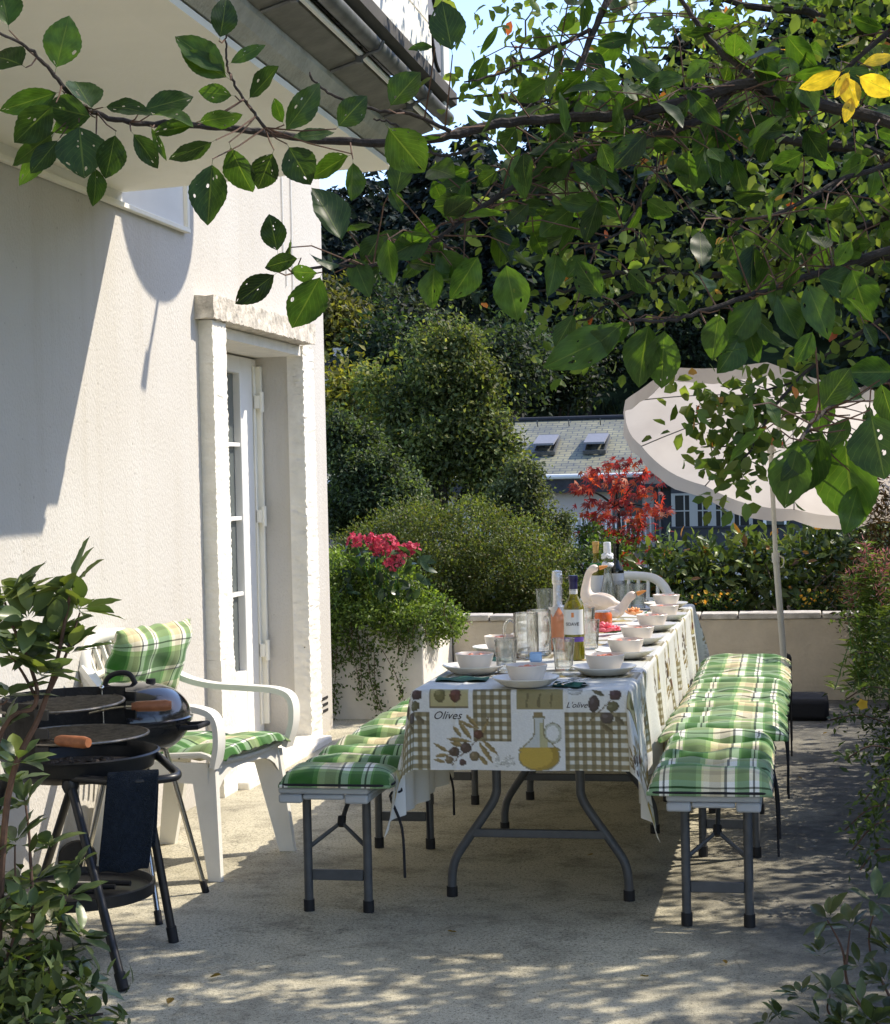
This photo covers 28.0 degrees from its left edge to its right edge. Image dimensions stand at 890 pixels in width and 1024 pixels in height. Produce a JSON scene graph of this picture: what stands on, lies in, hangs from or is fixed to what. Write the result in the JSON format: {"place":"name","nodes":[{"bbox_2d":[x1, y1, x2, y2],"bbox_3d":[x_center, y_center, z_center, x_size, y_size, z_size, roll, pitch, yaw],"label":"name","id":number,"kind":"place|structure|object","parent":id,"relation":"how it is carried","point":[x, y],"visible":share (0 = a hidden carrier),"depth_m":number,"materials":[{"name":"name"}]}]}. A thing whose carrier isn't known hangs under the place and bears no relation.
{"place":"outdoors","nodes":[
{"label":"outdoors","id":0,"kind":"place"},
{"bbox_2d":[2,700,889,1023],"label":"patio","id":1,"kind":"structure","parent":0,"point":[554,930],"depth_m":5.75,"materials":[{"name":"concrete"}]},
{"bbox_2d":[0,536,124,940],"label":"rhododendron","id":2,"kind":"object","parent":1,"relation":"on","point":[55,601],"visible":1,"depth_m":4.73,"materials":[{"name":"green plant"}]},
{"bbox_2d":[0,761,125,1023],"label":"rhododendron","id":3,"kind":"object","parent":1,"relation":"on","point":[66,882],"visible":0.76,"depth_m":4.79,"materials":[{"name":"green plant"}]},
{"bbox_2d":[0,832,132,1023],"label":"ground shrub","id":4,"kind":"object","parent":1,"relation":"on","point":[9,979],"visible":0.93,"depth_m":4.59,"materials":[{"name":"green plant"}]},
{"bbox_2d":[0,685,181,991],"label":"charcoal grill","id":5,"kind":"object","parent":1,"relation":"on","point":[87,735],"visible":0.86,"depth_m":5.46,"materials":[{"name":"black paint"}]},
{"bbox_2d":[48,880,131,885],"bbox_3d":[-1.099,1.140,5.493,0.280,0.017,0.020,-1,1,14],"label":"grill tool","id":6,"kind":"object","parent":5,"relation":"on","point":[122,882],"visible":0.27,"depth_m":5.46,"materials":[{"name":"silver metal"}]},
{"bbox_2d":[98,769,158,872],"bbox_3d":[-0.926,0.903,5.221,0.179,0.293,0.077,-1,1,-6],"label":"towel","id":7,"kind":"object","parent":5,"relation":"hanging from","point":[129,832],"visible":1,"depth_m":5.20,"materials":[{"name":"fabric"}]},
{"bbox_2d":[58,670,209,924],"bbox_3d":[-1.139,0.936,6.114,0.754,0.799,0.451,-1,1,30],"label":"kettle grill","id":8,"kind":"object","parent":1,"relation":"on","point":[171,727],"visible":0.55,"depth_m":6.01,"materials":[{"name":"black metal"}]},
{"bbox_2d":[79,628,299,881],"bbox_3d":[-0.997,0.879,6.728,0.694,0.871,0.636,-1,1,24],"label":"garden chair","id":9,"kind":"object","parent":1,"relation":"on","point":[205,780],"visible":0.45,"depth_m":6.67,"materials":[{"name":"white plastic"}]},
{"bbox_2d":[101,618,290,760],"bbox_3d":[-0.973,0.663,6.711,0.626,0.486,0.512,-1,1,24],"label":"chair cushion","id":10,"kind":"object","parent":9,"relation":"on","point":[157,651],"visible":0.57,"depth_m":6.66,"materials":[{"name":"fabric"}]},
{"bbox_2d":[0,0,456,874],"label":"house","id":11,"kind":"structure","parent":1,"relation":"on","point":[162,420],"depth_m":7.05,"materials":[{"name":"paint"}]},
{"bbox_2d":[226,354,269,732],"bbox_3d":[-1.161,0.209,9.038,0.125,2.050,1.475,-1,1,11],"label":"door","id":12,"kind":"structure","parent":11,"relation":"in","point":[245,400],"depth_m":9.55,"materials":[{"name":"white paint"}]},
{"bbox_2d":[278,788,434,912],"bbox_3d":[-0.213,1.080,6.581,0.296,0.440,1.800,-1,1,11],"label":"folding bench","id":13,"kind":"object","parent":1,"relation":"on","point":[364,797],"visible":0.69,"depth_m":5.86,"materials":[{"name":"grey metal"}]},
{"bbox_2d":[278,725,454,877],"bbox_3d":[-0.219,0.980,6.172,0.437,0.369,1.066,-1,1,11],"label":"bench cushion","id":14,"kind":"object","parent":13,"relation":"on","point":[367,757],"visible":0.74,"depth_m":5.75,"materials":[{"name":"fabric"}]},
{"bbox_2d":[359,697,409,727],"bbox_3d":[-0.021,0.942,7.213,0.478,0.336,1.013,-1,1,11],"label":"bench cushion","id":15,"kind":"object","parent":13,"relation":"on","point":[396,714],"visible":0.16,"depth_m":6.99,"materials":[{"name":"fabric"}]},
{"bbox_2d":[331,623,452,718],"bbox_3d":[-0.967,1.050,11.147,1.900,0.760,0.930,-1,1,11],"label":"planter box","id":16,"kind":"object","parent":1,"relation":"on","point":[427,662],"visible":0.08,"depth_m":10.57,"materials":[{"name":"concrete"}]},
{"bbox_2d":[339,531,436,619],"bbox_3d":[-0.357,0.416,10.628,0.615,0.620,0.302,-1,1,11],"label":"pink hydrangea","id":17,"kind":"object","parent":16,"relation":"in","point":[393,564],"visible":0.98,"depth_m":10.58,"materials":[{"name":"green plant"}]},
{"bbox_2d":[329,540,472,719],"bbox_3d":[-0.396,0.712,10.841,1.136,1.096,1.013,-1,1,11],"label":"trailing shrub","id":18,"kind":"object","parent":16,"relation":"in","point":[441,618],"visible":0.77,"depth_m":10.54,"materials":[{"name":"green plant"}]},
{"bbox_2d":[0,0,889,534],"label":"plum tree","id":19,"kind":"object","parent":1,"relation":"on","point":[838,470],"visible":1,"depth_m":2.93,"materials":[{"name":"green plant"}]},
{"bbox_2d":[433,770,479,804],"bbox_3d":[0.168,1.035,8.473,0.296,0.440,1.800,-1,1,11],"label":"folding bench","id":20,"kind":"object","parent":1,"relation":"on","point":[472,775],"visible":0.11,"depth_m":7.73,"materials":[{"name":"grey metal"}]},
{"bbox_2d":[447,770,659,901],"bbox_3d":[0.419,0.915,6.535,0.690,0.742,1.800,-1,1,11],"label":"folding table","id":21,"kind":"object","parent":1,"relation":"on","point":[580,778],"visible":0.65,"depth_m":6.02,"materials":[{"name":"grey plastic"}]},
{"bbox_2d":[384,604,709,841],"bbox_3d":[0.591,0.751,7.424,0.892,0.478,3.748,-1,1,11],"label":"tablecloth","id":22,"kind":"object","parent":21,"relation":"on","point":[607,723],"visible":0.68,"depth_m":5.66,"materials":[{"name":"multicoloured fabric"}]},
{"bbox_2d":[435,676,489,681],"bbox_3d":[0.058,0.553,5.914,0.170,0.006,0.110,-1,1,8],"label":"napkin","id":23,"kind":"object","parent":22,"relation":"on","point":[456,679],"visible":1,"depth_m":5.90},
{"bbox_2d":[442,661,505,674],"bbox_3d":[0.099,0.537,6.109,0.217,0.030,0.217,-1,1,0],"label":"plate","id":24,"kind":"object","parent":22,"relation":"on","point":[453,667],"visible":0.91,"depth_m":6.04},
{"bbox_2d":[455,651,493,667],"bbox_3d":[0.102,0.514,6.108,0.134,0.062,0.134,-2,1,-31],"label":"bowl","id":25,"kind":"object","parent":24,"relation":"on","point":[473,659],"visible":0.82,"depth_m":6.06,"materials":[{"name":"ceramic"}]},
{"bbox_2d":[472,644,528,655],"bbox_3d":[0.212,0.522,6.750,0.217,0.030,0.217,-2,1,-40],"label":"plate","id":26,"kind":"object","parent":22,"relation":"on","point":[509,651],"visible":0.65,"depth_m":6.68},
{"bbox_2d":[484,634,518,648],"bbox_3d":[0.214,0.499,6.748,0.134,0.062,0.134,0,1,40],"label":"bowl","id":27,"kind":"object","parent":26,"relation":"on","point":[490,639],"visible":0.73,"depth_m":6.70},
{"bbox_2d":[494,639,516,672],"bbox_3d":[0.209,0.494,6.117,0.080,0.111,0.080,-1,1,11],"label":"drinking glass","id":28,"kind":"object","parent":22,"relation":"on","point":[515,651],"visible":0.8,"depth_m":6.11,"materials":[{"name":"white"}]},
{"bbox_2d":[502,612,538,658],"bbox_3d":[0.287,0.455,6.588,0.125,0.167,0.092,0,1,40],"label":"beer mug","id":29,"kind":"object","parent":22,"relation":"on","point":[536,632],"visible":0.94,"depth_m":6.57,"materials":[{"name":"clear glass"}]},
{"bbox_2d":[492,673,559,687],"bbox_3d":[0.259,0.541,5.701,0.217,0.030,0.217,-1,1,11],"label":"plate","id":30,"kind":"object","parent":22,"relation":"on","point":[507,681],"visible":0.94,"depth_m":5.63,"materials":[{"name":"ceramic"}]},
{"bbox_2d":[506,662,546,680],"bbox_3d":[0.261,0.518,5.700,0.134,0.062,0.134,-1,1,11],"label":"bowl","id":31,"kind":"object","parent":30,"relation":"on","point":[520,671],"visible":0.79,"depth_m":5.65,"materials":[{"name":"ceramic"}]},
{"bbox_2d":[518,620,546,629],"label":"plate","id":32,"kind":"object","parent":22,"relation":"on","point":[532,626],"visible":0.46,"depth_m":7.76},
{"bbox_2d":[529,612,547,623],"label":"bowl","id":33,"kind":"object","parent":32,"relation":"on","point":[541,619],"visible":0.41,"depth_m":7.78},
{"bbox_2d":[529,652,541,661],"bbox_3d":[0.328,0.523,6.431,0.044,0.035,0.024,-1,1,11],"label":"salt packet","id":34,"kind":"object","parent":22,"relation":"on","point":[535,656],"visible":0.99,"depth_m":6.42,"materials":[{"name":"blue"}]},
{"bbox_2d":[526,609,551,654],"bbox_3d":[0.367,0.451,6.690,0.125,0.167,0.092,-1,1,36],"label":"beer mug","id":35,"kind":"object","parent":22,"relation":"on","point":[549,644],"visible":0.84,"depth_m":6.69,"materials":[{"name":"clear glass"}]},
{"bbox_2d":[547,570,563,650],"bbox_3d":[0.434,0.377,6.855,0.084,0.306,0.086,-1,1,11],"label":"sparkling wine bottle","id":36,"kind":"object","parent":22,"relation":"on","point":[557,620],"visible":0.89,"depth_m":6.82,"materials":[{"name":"pink"}]},
{"bbox_2d":[552,637,574,670],"bbox_3d":[0.409,0.489,6.149,0.078,0.109,0.078,-1,1,-10],"label":"drinking glass","id":37,"kind":"object","parent":22,"relation":"on","point":[554,651],"visible":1,"depth_m":6.14,"materials":[{"name":"clear"}]},
{"bbox_2d":[550,677,589,687],"bbox_3d":[0.404,0.544,5.679,0.100,0.018,0.175,-1,1,31],"label":"napkin","id":38,"kind":"object","parent":22,"relation":"on","point":[571,684],"visible":1,"depth_m":5.65,"materials":[{"name":"teal fabric"}]},
{"bbox_2d":[563,575,584,659],"bbox_3d":[0.469,0.383,6.491,0.075,0.306,0.076,-1,1,11],"label":"white wine bottle","id":39,"kind":"object","parent":22,"relation":"on","point":[573,610],"visible":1,"depth_m":6.46,"materials":[{"name":"yellow"}]},
{"bbox_2d":[590,541,603,592],"bbox_3d":[0.768,0.315,9.051,0.076,0.331,0.077,-1,1,11],"label":"wine bottle","id":40,"kind":"object","parent":22,"relation":"on","point":[596,581],"visible":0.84,"depth_m":9.02,"materials":[{"name":"yellow"}]},
{"bbox_2d":[580,564,619,610],"bbox_3d":[0.729,0.353,8.306,0.198,0.218,0.112,-1,1,11],"label":"goose figurine","id":41,"kind":"object","parent":22,"relation":"on","point":[590,599],"visible":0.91,"depth_m":8.28,"materials":[{"name":"white"}]},
{"bbox_2d":[594,610,611,625],"bbox_3d":[0.700,0.470,7.886,0.080,0.068,0.080,-1,1,11],"label":"jam jar","id":42,"kind":"object","parent":22,"relation":"on","point":[605,616],"visible":0.73,"depth_m":7.85,"materials":[{"name":"orange"}]},
{"bbox_2d":[572,663,636,675],"bbox_3d":[0.534,0.530,5.978,0.217,0.030,0.217,-2,1,-29],"label":"plate","id":43,"kind":"object","parent":22,"relation":"on","point":[585,669],"visible":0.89,"depth_m":5.91,"materials":[{"name":"ceramic"}]},
{"bbox_2d":[585,652,624,668],"bbox_3d":[0.537,0.507,5.977,0.134,0.062,0.134,-1,1,-8],"label":"bowl","id":44,"kind":"object","parent":43,"relation":"on","point":[604,660],"visible":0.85,"depth_m":5.93,"materials":[{"name":"ceramic"}]},
{"bbox_2d":[594,622,620,632],"bbox_3d":[0.710,0.482,7.473,0.212,0.051,0.103,-2,1,-33],"label":"rose flower","id":45,"kind":"object","parent":22,"relation":"on","point":[604,627],"visible":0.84,"depth_m":7.42,"materials":[{"name":"pink plant"}]},
{"bbox_2d":[600,542,616,599],"bbox_3d":[0.811,0.316,8.880,0.096,0.334,0.096,-1,1,11],"label":"carafe","id":46,"kind":"object","parent":22,"relation":"on","point":[607,553],"visible":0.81,"depth_m":8.86,"materials":[{"name":"clear glass"}]},
{"bbox_2d":[609,543,623,601],"bbox_3d":[0.877,0.319,9.111,0.076,0.316,0.077,-1,1,11],"label":"wine bottle","id":47,"kind":"object","parent":22,"relation":"on","point":[617,570],"visible":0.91,"depth_m":9.08,"materials":[{"name":"black"}]},
{"bbox_2d":[589,590,645,619],"bbox_3d":[0.790,0.427,8.132,0.257,0.140,0.118,-1,1,11],"label":"goose figurine","id":48,"kind":"object","parent":22,"relation":"on","point":[619,609],"visible":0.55,"depth_m":8.11,"materials":[{"name":"white"}]},
{"bbox_2d":[595,647,654,658],"bbox_3d":[0.657,0.517,6.509,0.217,0.030,0.217,-1,1,21],"label":"plate","id":49,"kind":"object","parent":22,"relation":"on","point":[644,651],"visible":0.59,"depth_m":6.45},
{"bbox_2d":[607,637,643,651],"bbox_3d":[0.659,0.494,6.508,0.134,0.062,0.134,-2,1,-27],"label":"bowl","id":50,"kind":"object","parent":49,"relation":"on","point":[625,644],"visible":0.76,"depth_m":6.46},
{"bbox_2d":[609,634,663,644],"bbox_3d":[0.756,0.504,7.030,0.217,0.030,0.217,-2,1,-19],"label":"plate","id":51,"kind":"object","parent":22,"relation":"on","point":[654,638],"visible":0.3,"depth_m":6.98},
{"bbox_2d":[620,625,653,638],"bbox_3d":[0.758,0.482,7.029,0.134,0.062,0.134,0,2,45],"label":"bowl","id":52,"kind":"object","parent":51,"relation":"on","point":[643,631],"visible":0.8,"depth_m":6.98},
{"bbox_2d":[626,621,676,630],"bbox_3d":[0.881,0.490,7.616,0.217,0.030,0.217,-1,1,31],"label":"plate","id":53,"kind":"object","parent":22,"relation":"on","point":[666,626],"visible":0.46,"depth_m":7.55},
{"bbox_2d":[636,613,666,624],"bbox_3d":[0.884,0.468,7.615,0.134,0.062,0.134,-1,1,26],"label":"bowl","id":54,"kind":"object","parent":53,"relation":"on","point":[651,618],"visible":0.8,"depth_m":7.57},
{"bbox_2d":[644,601,687,607],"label":"plate","id":55,"kind":"object","parent":22,"relation":"on","point":[681,603],"visible":0.31,"depth_m":8.85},
{"bbox_2d":[653,594,679,603],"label":"bowl","id":56,"kind":"object","parent":55,"relation":"on","point":[666,598],"visible":0.77,"depth_m":8.78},
{"bbox_2d":[647,612,687,620],"bbox_3d":[0.998,0.478,8.133,0.217,0.030,0.217,-1,1,-9],"label":"plate","id":57,"kind":"object","parent":22,"relation":"on","point":[678,615],"visible":0.33,"depth_m":8.06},
{"bbox_2d":[649,604,678,614],"bbox_3d":[1.000,0.455,8.132,0.134,0.062,0.134,-1,1,7],"label":"bowl","id":58,"kind":"object","parent":57,"relation":"on","point":[669,609],"visible":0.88,"depth_m":8.08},
{"bbox_2d":[526,771,666,801],"bbox_3d":[0.768,0.873,8.315,0.690,0.742,1.800,-1,1,11],"label":"folding table","id":59,"kind":"object","parent":1,"relation":"on","point":[530,791],"visible":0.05,"depth_m":7.82,"materials":[{"name":"grey metal"}]},
{"bbox_2d":[580,571,673,599],"bbox_3d":[0.982,0.777,9.734,0.636,0.871,0.694,-1,1,11],"label":"garden chair","id":60,"kind":"object","parent":1,"relation":"on","point":[660,583],"visible":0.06,"depth_m":9.99,"materials":[{"name":"white plastic"}]},
{"bbox_2d":[420,0,889,530],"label":"apple tree","id":61,"kind":"object","parent":1,"relation":"on","point":[796,385],"visible":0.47,"depth_m":5.97,"materials":[{"name":"green plant"}]},
{"bbox_2d":[453,610,889,699],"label":"planter wall","id":62,"kind":"structure","parent":1,"relation":"on","point":[813,650],"depth_m":11.02,"materials":[{"name":"paint"}]},
{"bbox_2d":[666,796,761,927],"bbox_3d":[0.991,1.058,6.288,0.285,0.440,1.800,-1,1,11],"label":"folding bench","id":63,"kind":"object","parent":1,"relation":"on","point":[749,822],"visible":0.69,"depth_m":5.57,"materials":[{"name":"grey plastic"}]},
{"bbox_2d":[646,727,780,856],"bbox_3d":[0.896,0.933,5.830,0.398,0.346,0.946,-1,1,11],"label":"bench cushion","id":64,"kind":"object","parent":63,"relation":"on","point":[708,762],"visible":1,"depth_m":5.60,"materials":[{"name":"fabric"}]},
{"bbox_2d":[658,700,789,798],"bbox_3d":[1.056,0.906,6.671,0.456,0.331,0.953,-1,-1,11],"label":"bench cushion","id":65,"kind":"object","parent":63,"relation":"on","point":[770,719],"visible":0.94,"depth_m":6.51,"materials":[{"name":"fabric"}]},
{"bbox_2d":[708,797,764,813],"bbox_3d":[1.347,1.015,8.118,0.285,0.440,1.800,-1,1,11],"label":"folding bench","id":66,"kind":"object","parent":1,"relation":"on","point":[712,810],"visible":0.02,"depth_m":7.38,"materials":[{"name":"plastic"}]},
{"bbox_2d":[678,677,792,775],"bbox_3d":[1.241,0.913,7.571,0.451,0.343,0.923,-1,1,12],"label":"bench cushion","id":67,"kind":"object","parent":66,"relation":"on","point":[749,689],"visible":0.8,"depth_m":7.55,"materials":[{"name":"fabric"}]},
{"bbox_2d":[692,653,792,740],"bbox_3d":[1.430,0.889,8.517,0.449,0.346,1.033,-1,1,11],"label":"bench cushion","id":68,"kind":"object","parent":66,"relation":"on","point":[750,665],"visible":0.83,"depth_m":8.45,"materials":[{"name":"fabric"}]},
{"bbox_2d":[623,362,889,720],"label":"parasol","id":69,"kind":"object","parent":1,"relation":"on","point":[659,454],"visible":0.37,"depth_m":10.49,"materials":[{"name":"fabric"}]},
{"bbox_2d":[753,931,889,1023],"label":"leafy shrub","id":70,"kind":"object","parent":1,"relation":"on","point":[839,1010],"visible":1,"depth_m":4.44,"materials":[{"name":"green plant"}]},
{"bbox_2d":[802,866,889,1023],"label":"young rhododendron","id":71,"kind":"object","parent":1,"relation":"on","point":[847,912],"visible":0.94,"depth_m":4.67,"materials":[{"name":"green plant"}]},
{"bbox_2d":[804,477,889,710],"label":"bronze shrub","id":72,"kind":"object","parent":1,"relation":"on","point":[875,535],"visible":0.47,"depth_m":10.50,"materials":[{"name":"green plant"}]},
{"bbox_2d":[820,561,889,881],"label":"potentilla shrub","id":73,"kind":"object","parent":1,"relation":"on","point":[861,704],"visible":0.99,"depth_m":6.99,"materials":[{"name":"green plant"}]},
{"bbox_2d":[822,536,889,693],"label":"pink astilbe","id":74,"kind":"object","parent":1,"relation":"on","point":[876,590],"visible":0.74,"depth_m":8.86,"materials":[{"name":"green"}]},
{"bbox_2d":[320,0,782,197],"label":"sky","id":75,"kind":"structure","parent":0,"point":[463,57],"materials":[{"name":"white"}]},
{"bbox_2d":[452,603,830,661],"bbox_3d":[1.638,1.164,13.391,16.000,1.052,4.149,-1,1,11],"label":"garden bed","id":76,"kind":"object","parent":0,"point":[775,609],"depth_m":12.89,"materials":[{"name":"soil"}]},
{"bbox_2d":[329,483,587,613],"bbox_3d":[-0.130,0.364,12.468,2.306,1.113,1.413,-1,1,11],"label":"rounded shrub","id":77,"kind":"object","parent":76,"relation":"on","point":[516,585],"visible":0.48,"depth_m":12.13,"materials":[{"name":"green plant"}]},
{"bbox_2d":[565,456,675,592],"bbox_3d":[1.305,0.189,13.157,0.840,1.305,1.061,-1,1,11],"label":"japanese maple","id":78,"kind":"object","parent":76,"relation":"on","point":[619,483],"visible":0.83,"depth_m":13.12,"materials":[{"name":"red plant"}]},
{"bbox_2d":[563,515,683,597],"bbox_3d":[1.258,0.445,12.864,0.714,0.861,1.248,0,1,40],"label":"green bush","id":79,"kind":"object","parent":76,"relation":"on","point":[589,535],"visible":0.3,"depth_m":12.78,"materials":[{"name":"green plant"}]},
{"bbox_2d":[623,523,742,611],"bbox_3d":[1.576,0.416,11.884,0.818,0.704,0.732,-1,1,11],"label":"rhododendron","id":80,"kind":"object","parent":76,"relation":"on","point":[662,567],"visible":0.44,"depth_m":11.86,"materials":[{"name":"green plant"}]},
{"bbox_2d":[673,588,746,613],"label":"yellow flowers","id":81,"kind":"object","parent":76,"relation":"on","point":[703,601],"visible":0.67,"depth_m":11.46,"materials":[{"name":"green plant"}]},
{"bbox_2d":[666,523,802,615],"bbox_3d":[1.976,0.410,11.920,0.896,0.695,1.048,-2,1,-43],"label":"rhododendron","id":82,"kind":"object","parent":76,"relation":"on","point":[752,576],"visible":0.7,"depth_m":11.80,"materials":[{"name":"green plant"}]},
{"bbox_2d":[717,520,868,615],"bbox_3d":[2.333,0.369,11.791,0.756,0.765,1.137,-2,1,-38],"label":"rhododendron","id":83,"kind":"object","parent":76,"relation":"on","point":[799,577],"visible":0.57,"depth_m":11.62,"materials":[{"name":"green plant"}]},
{"bbox_2d":[788,589,850,612],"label":"yellow flowers","id":84,"kind":"object","parent":76,"relation":"on","point":[803,601],"visible":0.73,"depth_m":11.34,"materials":[{"name":"green plant"}]},
{"bbox_2d":[784,522,889,610],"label":"rhododendron","id":85,"kind":"object","parent":76,"relation":"on","point":[848,537],"visible":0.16,"depth_m":11.70,"materials":[{"name":"green plant"}]},
{"bbox_2d":[415,227,887,417],"bbox_3d":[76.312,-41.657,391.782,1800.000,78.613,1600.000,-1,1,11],"label":"terrain","id":86,"kind":"structure","parent":0,"point":[823,346],"depth_m":99.44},
{"bbox_2d":[324,348,344,550],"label":"gabled house","id":87,"kind":"structure","parent":86,"relation":"on","point":[331,361],"depth_m":80.43,"materials":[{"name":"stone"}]},
{"bbox_2d":[322,270,400,363],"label":"yellow tree","id":88,"kind":"object","parent":86,"relation":"on","point":[336,312],"visible":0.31,"depth_m":87.39,"materials":[{"name":"green plant"}]},
{"bbox_2d":[324,334,406,434],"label":"yellow tree","id":89,"kind":"object","parent":86,"relation":"on","point":[336,389],"visible":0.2,"depth_m":50.69,"materials":[{"name":"green plant"}]},
{"bbox_2d":[329,255,402,325],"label":"woodland tree","id":90,"kind":"object","parent":86,"relation":"on","point":[378,291],"visible":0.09,"depth_m":97.49,"materials":[{"name":"green plant"}]},
{"bbox_2d":[327,294,434,396],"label":"woodland tree","id":91,"kind":"object","parent":86,"relation":"on","point":[377,339],"visible":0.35,"depth_m":70.92,"materials":[{"name":"green plant"}]},
{"bbox_2d":[325,400,446,555],"bbox_3d":[-0.973,0.944,24.641,2.065,5.029,1.514,-1,1,11],"label":"willow tree","id":92,"kind":"object","parent":86,"relation":"on","point":[366,468],"visible":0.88,"depth_m":24.36,"materials":[{"name":"green plant"}]},
{"bbox_2d":[368,268,462,359],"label":"woodland tree","id":93,"kind":"object","parent":86,"relation":"on","point":[415,299],"visible":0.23,"depth_m":93.50,"materials":[{"name":"green plant"}]},
{"bbox_2d":[326,299,547,552],"bbox_3d":[-0.129,0.257,34.690,4.317,8.918,3.015,-1,1,11],"label":"deciduous tree","id":94,"kind":"object","parent":86,"relation":"on","point":[444,408],"visible":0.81,"depth_m":34.11,"materials":[{"name":"green plant"}]},
{"bbox_2d":[458,292,568,416],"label":"woodland tree","id":95,"kind":"object","parent":86,"relation":"on","point":[515,350],"visible":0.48,"depth_m":80.22,"materials":[{"name":"green plant"}]},
{"bbox_2d":[460,278,574,417],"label":"woodland tree","id":96,"kind":"object","parent":86,"relation":"on","point":[547,353],"visible":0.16,"depth_m":84.13,"materials":[{"name":"green plant"}]},
{"bbox_2d":[480,447,589,598],"bbox_3d":[1.611,1.498,29.242,2.064,5.148,1.198,-1,1,11],"label":"hazel tree","id":97,"kind":"object","parent":86,"relation":"on","point":[523,489],"visible":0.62,"depth_m":29.09,"materials":[{"name":"green plant"}]},
{"bbox_2d":[504,310,633,416],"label":"woodland tree","id":98,"kind":"object","parent":86,"relation":"on","point":[578,391],"visible":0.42,"depth_m":87.51,"materials":[{"name":"green plant"}]},
{"bbox_2d":[549,287,644,415],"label":"woodland tree","id":99,"kind":"object","parent":86,"relation":"on","point":[615,352],"visible":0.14,"depth_m":94.78,"materials":[{"name":"green plant"}]},
{"bbox_2d":[321,0,889,416],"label":"forest","id":100,"kind":"object","parent":86,"relation":"on","point":[368,206],"visible":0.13,"depth_m":104.76,"materials":[{"name":"green plant"}]},
{"bbox_2d":[327,415,888,601],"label":"neighbour house","id":101,"kind":"structure","parent":86,"relation":"on","point":[569,448],"depth_m":60.33,"materials":[{"name":"stone"}]},
{"bbox_2d":[532,434,560,455],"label":"roof window","id":102,"kind":"structure","parent":101,"relation":"in","point":[550,439],"depth_m":62.46,"materials":[{"name":"metal"}]},
{"bbox_2d":[583,433,609,454],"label":"roof window","id":103,"kind":"structure","parent":101,"relation":"in","point":[592,438],"depth_m":62.08,"materials":[{"name":"metal"}]},
{"bbox_2d":[612,491,642,539],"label":"window","id":104,"kind":"structure","parent":101,"relation":"in","point":[639,502],"depth_m":59.92,"materials":[{"name":"grey"}]},
{"bbox_2d":[671,493,752,526],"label":"window","id":105,"kind":"structure","parent":101,"relation":"in","point":[688,513],"depth_m":56.62,"materials":[{"name":"grey"}]},
{"bbox_2d":[615,285,718,394],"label":"woodland tree","id":106,"kind":"object","parent":86,"relation":"on","point":[677,333],"visible":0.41,"depth_m":96.44,"materials":[{"name":"green plant"}]},
{"bbox_2d":[535,341,886,416],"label":"meadow grass","id":107,"kind":"structure","parent":0,"point":[602,409],"depth_m":95.56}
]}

